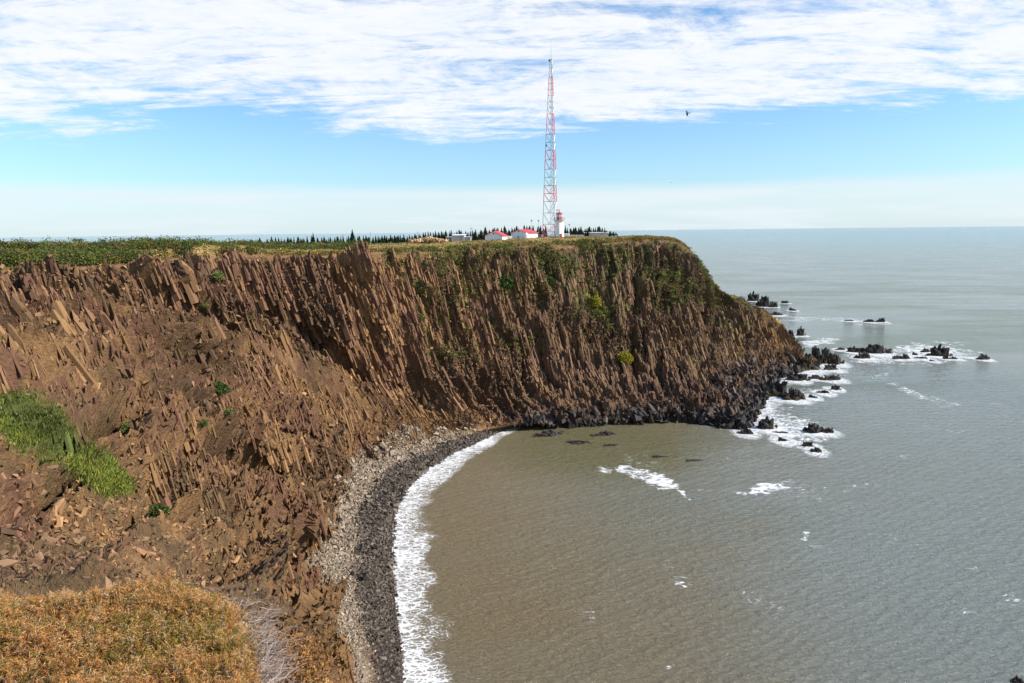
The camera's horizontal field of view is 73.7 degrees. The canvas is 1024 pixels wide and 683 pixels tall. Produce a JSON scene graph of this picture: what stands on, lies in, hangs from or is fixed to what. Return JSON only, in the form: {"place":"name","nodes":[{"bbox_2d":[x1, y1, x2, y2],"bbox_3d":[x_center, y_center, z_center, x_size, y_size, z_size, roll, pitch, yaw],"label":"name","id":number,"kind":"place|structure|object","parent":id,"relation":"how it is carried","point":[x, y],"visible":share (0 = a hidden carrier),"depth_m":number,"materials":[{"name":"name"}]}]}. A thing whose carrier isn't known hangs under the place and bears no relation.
{"place":"outdoors","nodes":[
{"label":"outdoors","id":0,"kind":"place"},
{"bbox_2d":[0,608,258,682],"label":"heath ground","id":1,"kind":"structure","parent":0,"point":[110,649],"depth_m":3.61,"materials":[{"name":"brown plant"}]},
{"bbox_2d":[0,556,256,682],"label":"dry stalks","id":2,"kind":"object","parent":1,"relation":"on","point":[122,581],"visible":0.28,"depth_m":4.36,"materials":[{"name":"brown plant"}]},
{"bbox_2d":[0,569,269,682],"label":"juniper mat","id":3,"kind":"object","parent":1,"relation":"on","point":[138,604],"visible":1,"depth_m":3.58,"materials":[{"name":"brown plant"}]},
{"bbox_2d":[125,610,186,651],"bbox_3d":[-1.915,1.566,3.685,0.331,0.155,0.285,-3,10,-16],"label":"grass tuft","id":4,"kind":"object","parent":1,"relation":"on","point":[160,632],"visible":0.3,"depth_m":3.69,"materials":[{"name":"plant"}]},
{"bbox_2d":[217,573,311,682],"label":"dead twigs","id":5,"kind":"object","parent":1,"relation":"on","point":[265,660],"visible":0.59,"depth_m":3.80,"materials":[{"name":"grey plant"}]},
{"bbox_2d":[280,664,328,682],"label":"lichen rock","id":6,"kind":"object","parent":1,"relation":"on","point":[302,680],"visible":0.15,"depth_m":4.88,"materials":[{"name":"brown stone"}]},
{"bbox_2d":[252,579,386,682],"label":"rusty tussock","id":7,"kind":"object","parent":1,"relation":"on","point":[314,655],"visible":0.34,"depth_m":4.87,"materials":[{"name":"brown plant"}]},
{"bbox_2d":[0,235,820,682],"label":"cliff terrain","id":8,"kind":"structure","parent":0,"point":[302,531],"depth_m":123.92,"materials":[{"name":"brown stone"}]},
{"bbox_2d":[37,459,47,465],"bbox_3d":[-28.745,7.443,41.703,0.776,0.652,0.696,-1,9,0],"label":"bush","id":9,"kind":"object","parent":8,"relation":"on","point":[42,460],"visible":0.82,"depth_m":41.62,"materials":[{"name":"green plant"}]},
{"bbox_2d":[0,385,137,500],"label":"green grass","id":10,"kind":"structure","parent":8,"relation":"on","point":[115,478],"depth_m":39.91,"materials":[{"name":"green plant"}]},
{"bbox_2d":[119,421,134,433],"bbox_3d":[-33.514,7.545,59.498,1.518,1.389,1.322,-1,9,0],"label":"bush","id":11,"kind":"object","parent":8,"relation":"on","point":[123,429],"visible":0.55,"depth_m":59.22,"materials":[{"name":"green plant"}]},
{"bbox_2d":[146,504,170,517],"bbox_3d":[-18.906,9.103,36.492,1.207,0.997,1.329,-5,10,-26],"label":"bush","id":12,"kind":"object","parent":8,"relation":"on","point":[165,510],"visible":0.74,"depth_m":36.40,"materials":[{"name":"green plant"}]},
{"bbox_2d":[0,235,370,266],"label":"cliff top scrub","id":13,"kind":"object","parent":8,"relation":"on","point":[97,252],"visible":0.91,"depth_m":148.42,"materials":[{"name":"green plant"}]},
{"bbox_2d":[198,418,207,427],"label":"bush","id":14,"kind":"object","parent":8,"relation":"on","point":[204,423],"visible":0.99,"depth_m":79.73,"materials":[{"name":"green plant"}]},
{"bbox_2d":[200,302,209,306],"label":"bush","id":15,"kind":"object","parent":8,"relation":"on","point":[205,305],"visible":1,"depth_m":146.32,"materials":[{"name":"green plant"}]},
{"bbox_2d":[0,240,426,438],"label":"basalt slabs","id":16,"kind":"structure","parent":8,"relation":"on","point":[15,340],"depth_m":142.75,"materials":[{"name":"brown stone"}]},
{"bbox_2d":[210,271,224,279],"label":"bush","id":17,"kind":"object","parent":8,"relation":"on","point":[218,275],"visible":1,"depth_m":150.20,"materials":[{"name":"green plant"}]},
{"bbox_2d":[212,380,231,395],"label":"bush","id":18,"kind":"object","parent":8,"relation":"on","point":[221,388],"visible":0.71,"depth_m":112.79,"materials":[{"name":"green plant"}]},
{"bbox_2d":[223,408,235,414],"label":"bush","id":19,"kind":"object","parent":8,"relation":"on","point":[230,411],"visible":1,"depth_m":86.67,"materials":[{"name":"green plant"}]},
{"bbox_2d":[350,230,355,241],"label":"spruce tree","id":20,"kind":"object","parent":8,"relation":"on","point":[352,237],"visible":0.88,"depth_m":288.66,"materials":[{"name":"green plant"}]},
{"bbox_2d":[1,235,740,297],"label":"dry grass","id":21,"kind":"structure","parent":8,"relation":"on","point":[319,252],"depth_m":247.98,"materials":[{"name":"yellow plant"}]},
{"bbox_2d":[307,423,488,682],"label":"pale shingle","id":22,"kind":"object","parent":8,"relation":"on","point":[361,476],"visible":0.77,"depth_m":133.26,"materials":[{"name":"grey gravel"}]},
{"bbox_2d":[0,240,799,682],"bbox_3d":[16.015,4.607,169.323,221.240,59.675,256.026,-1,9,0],"label":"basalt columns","id":23,"kind":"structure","parent":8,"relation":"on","point":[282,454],"depth_m":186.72,"materials":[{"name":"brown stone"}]},
{"bbox_2d":[0,240,805,681],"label":"scree rubble","id":24,"kind":"object","parent":8,"relation":"on","point":[36,562],"visible":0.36,"depth_m":45.12,"materials":[{"name":"brown stone"}]},
{"bbox_2d":[407,236,448,242],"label":"gravel heap","id":25,"kind":"object","parent":8,"relation":"on","point":[429,239],"visible":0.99,"depth_m":272.14,"materials":[{"name":"beige gravel"}]},
{"bbox_2d":[349,426,524,682],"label":"dark beach stones","id":26,"kind":"object","parent":8,"relation":"on","point":[376,568],"visible":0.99,"depth_m":128.58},
{"bbox_2d":[452,234,466,241],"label":"shed","id":27,"kind":"structure","parent":8,"relation":"on","point":[458,237],"depth_m":295.85,"materials":[{"name":"white paint"}]},
{"bbox_2d":[484,231,507,239],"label":"cottage","id":28,"kind":"structure","parent":8,"relation":"on","point":[495,235],"depth_m":286.70,"materials":[{"name":"white paint"}]},
{"bbox_2d":[497,272,514,288],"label":"bush","id":29,"kind":"object","parent":8,"relation":"on","point":[504,283],"visible":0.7,"depth_m":247.33,"materials":[{"name":"green plant"}]},
{"bbox_2d":[511,229,537,238],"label":"cottage","id":30,"kind":"structure","parent":8,"relation":"on","point":[523,233],"depth_m":305.00,"materials":[{"name":"white paint"}]},
{"bbox_2d":[542,39,556,236],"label":"lattice mast","id":31,"kind":"object","parent":8,"relation":"on","point":[552,113],"visible":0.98,"depth_m":324.07,"materials":[{"name":"red metal"}]},
{"bbox_2d":[544,276,555,284],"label":"bush","id":32,"kind":"object","parent":8,"relation":"on","point":[550,281],"visible":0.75,"depth_m":255.97,"materials":[{"name":"green plant"}]},
{"bbox_2d":[554,211,564,236],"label":"lighthouse","id":33,"kind":"object","parent":8,"relation":"on","point":[559,225],"visible":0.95,"depth_m":313.32,"materials":[{"name":"paint"}]},
{"bbox_2d":[381,235,755,363],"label":"headland shrubs","id":34,"kind":"object","parent":8,"relation":"on","point":[582,242],"visible":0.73,"depth_m":256.46,"materials":[{"name":"green plant"}]},
{"bbox_2d":[590,295,601,306],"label":"bush","id":35,"kind":"object","parent":8,"relation":"on","point":[594,299],"visible":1,"depth_m":258.94,"materials":[{"name":"yellow plant"}]},
{"bbox_2d":[584,232,607,235],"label":"shed","id":36,"kind":"structure","parent":8,"relation":"on","point":[598,234],"depth_m":367.68,"materials":[{"name":"white"}]},
{"bbox_2d":[617,350,633,361],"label":"bush","id":37,"kind":"object","parent":8,"relation":"on","point":[626,357],"visible":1,"depth_m":243.08,"materials":[{"name":"yellow plant"}]},
{"bbox_2d":[497,352,821,429],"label":"tidal boulders","id":38,"kind":"object","parent":8,"relation":"on","point":[731,415],"visible":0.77,"depth_m":214.28,"materials":[{"name":"grey stone"}]},
{"bbox_2d":[0,226,1023,682],"bbox_3d":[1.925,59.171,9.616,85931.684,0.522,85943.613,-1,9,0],"label":"sea","id":39,"kind":"structure","parent":0,"point":[878,538],"depth_m":144.56,"materials":[{"name":"liquid"}]},
{"bbox_2d":[533,430,563,437],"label":"sea rock","id":40,"kind":"object","parent":39,"relation":"in","point":[546,433],"visible":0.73,"depth_m":201.44,"materials":[{"name":"grey stone"}]},
{"bbox_2d":[567,440,588,443],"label":"sea rock","id":41,"kind":"object","parent":39,"relation":"in","point":[574,442],"visible":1,"depth_m":194.56,"materials":[{"name":"grey stone"}]},
{"bbox_2d":[590,430,615,435],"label":"sea rock","id":42,"kind":"object","parent":39,"relation":"in","point":[606,433],"visible":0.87,"depth_m":201.60,"materials":[{"name":"grey stone"}]},
{"bbox_2d":[633,420,644,424],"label":"sea rock","id":43,"kind":"object","parent":39,"relation":"in","point":[640,423],"visible":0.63,"depth_m":211.79,"materials":[{"name":"grey stone"}]},
{"bbox_2d":[686,459,701,461],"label":"sea rock","id":44,"kind":"object","parent":39,"relation":"in","point":[689,460],"visible":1,"depth_m":178.95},
{"bbox_2d":[736,428,753,434],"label":"sea rock","id":45,"kind":"object","parent":39,"relation":"in","point":[746,431],"visible":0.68,"depth_m":201.69,"materials":[{"name":"grey stone"}]},
{"bbox_2d":[745,413,755,421],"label":"sea rock","id":46,"kind":"object","parent":39,"relation":"in","point":[751,418],"visible":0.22,"depth_m":213.44,"materials":[{"name":"grey stone"}]},
{"bbox_2d":[747,291,760,300],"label":"sea rock","id":47,"kind":"object","parent":39,"relation":"in","point":[753,297],"visible":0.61,"depth_m":568.01,"materials":[{"name":"grey stone"}]},
{"bbox_2d":[755,296,773,306],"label":"sea rock","id":48,"kind":"object","parent":39,"relation":"in","point":[763,302],"visible":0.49,"depth_m":525.45,"materials":[{"name":"grey stone"}]},
{"bbox_2d":[756,416,777,428],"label":"sea rock","id":49,"kind":"object","parent":39,"relation":"in","point":[766,423],"visible":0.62,"depth_m":206.72,"materials":[{"name":"grey stone"}]},
{"bbox_2d":[758,380,788,396],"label":"sea rock","id":50,"kind":"object","parent":39,"relation":"in","point":[776,388],"visible":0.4,"depth_m":246.99,"materials":[{"name":"grey stone"}]},
{"bbox_2d":[769,301,777,306],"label":"sea rock","id":51,"kind":"object","parent":39,"relation":"in","point":[774,304],"visible":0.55,"depth_m":520.64,"materials":[{"name":"grey stone"}]},
{"bbox_2d":[770,312,782,314],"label":"sea rock","id":52,"kind":"object","parent":39,"relation":"in","point":[776,313],"visible":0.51,"depth_m":473.65,"materials":[{"name":"grey stone"}]},
{"bbox_2d":[780,387,805,400],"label":"sea rock","id":53,"kind":"object","parent":39,"relation":"in","point":[796,395],"visible":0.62,"depth_m":241.31,"materials":[{"name":"grey stone"}]},
{"bbox_2d":[785,371,810,380],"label":"sea rock","id":54,"kind":"object","parent":39,"relation":"in","point":[795,376],"visible":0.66,"depth_m":271.45,"materials":[{"name":"grey stone"}]},
{"bbox_2d":[796,326,805,335],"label":"sea rock","id":55,"kind":"object","parent":39,"relation":"in","point":[800,331],"visible":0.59,"depth_m":383.01,"materials":[{"name":"grey stone"}]},
{"bbox_2d":[802,441,814,446],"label":"sea rock","id":56,"kind":"object","parent":39,"relation":"in","point":[807,444],"visible":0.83,"depth_m":189.43,"materials":[{"name":"grey stone"}]},
{"bbox_2d":[800,361,820,370],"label":"sea rock","id":57,"kind":"object","parent":39,"relation":"in","point":[812,366],"visible":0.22,"depth_m":290.65,"materials":[{"name":"grey stone"}]},
{"bbox_2d":[803,422,821,432],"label":"sea rock","id":58,"kind":"object","parent":39,"relation":"in","point":[813,428],"visible":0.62,"depth_m":201.84,"materials":[{"name":"grey stone"}]},
{"bbox_2d":[807,374,822,378],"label":"sea rock","id":59,"kind":"object","parent":39,"relation":"in","point":[814,377],"visible":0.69,"depth_m":273.38,"materials":[{"name":"grey stone"}]},
{"bbox_2d":[810,447,821,452],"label":"sea rock","id":60,"kind":"object","parent":39,"relation":"in","point":[816,450],"visible":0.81,"depth_m":184.60,"materials":[{"name":"grey stone"}]},
{"bbox_2d":[804,346,828,363],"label":"sea rock","id":61,"kind":"object","parent":39,"relation":"in","point":[816,354],"visible":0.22,"depth_m":304.99,"materials":[{"name":"grey stone"}]},
{"bbox_2d":[820,427,833,432],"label":"sea rock","id":62,"kind":"object","parent":39,"relation":"in","point":[827,430],"visible":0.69,"depth_m":201.53,"materials":[{"name":"grey stone"}]},
{"bbox_2d":[818,374,840,380],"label":"sea rock","id":63,"kind":"object","parent":39,"relation":"in","point":[831,377],"visible":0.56,"depth_m":271.01,"materials":[{"name":"grey stone"}]},
{"bbox_2d":[824,364,839,369],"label":"sea rock","id":64,"kind":"object","parent":39,"relation":"in","point":[831,367],"visible":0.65,"depth_m":290.92,"materials":[{"name":"grey stone"}]},
{"bbox_2d":[821,347,844,364],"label":"sea rock","id":65,"kind":"object","parent":39,"relation":"in","point":[834,358],"visible":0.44,"depth_m":303.66,"materials":[{"name":"grey stone"}]},
{"bbox_2d":[830,384,841,389],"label":"sea rock","id":66,"kind":"object","parent":39,"relation":"in","point":[833,387],"visible":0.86,"depth_m":255.22,"materials":[{"name":"grey stone"}]},
{"bbox_2d":[846,346,862,351],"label":"sea rock","id":67,"kind":"object","parent":39,"relation":"in","point":[853,349],"visible":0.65,"depth_m":331.10,"materials":[{"name":"grey stone"}]},
{"bbox_2d":[854,352,869,358],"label":"sea rock","id":68,"kind":"object","parent":39,"relation":"in","point":[864,355],"visible":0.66,"depth_m":314.69,"materials":[{"name":"grey stone"}]},
{"bbox_2d":[858,344,892,353],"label":"sea rock","id":69,"kind":"object","parent":39,"relation":"in","point":[876,348],"visible":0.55,"depth_m":327.48,"materials":[{"name":"grey stone"}]},
{"bbox_2d":[898,354,909,358],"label":"sea rock","id":70,"kind":"object","parent":39,"relation":"in","point":[906,356],"visible":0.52,"depth_m":312.67,"materials":[{"name":"grey stone"}]},
{"bbox_2d":[930,343,952,355],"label":"sea rock","id":71,"kind":"object","parent":39,"relation":"in","point":[938,351],"visible":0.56,"depth_m":319.35,"materials":[{"name":"grey stone"}]},
{"bbox_2d":[976,353,989,359],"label":"sea rock","id":72,"kind":"object","parent":39,"relation":"in","point":[983,357],"visible":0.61,"depth_m":309.52,"materials":[{"name":"grey stone"}]},
{"bbox_2d":[1010,675,1023,682],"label":"sea rock","id":73,"kind":"object","parent":39,"relation":"in","point":[1016,679],"visible":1,"depth_m":90.69,"materials":[{"name":"black stone"}]},
{"bbox_2d":[0,0,1023,236],"label":"sky","id":74,"kind":"structure","parent":0,"point":[118,117],"materials":[{"name":"blue"}]}
]}

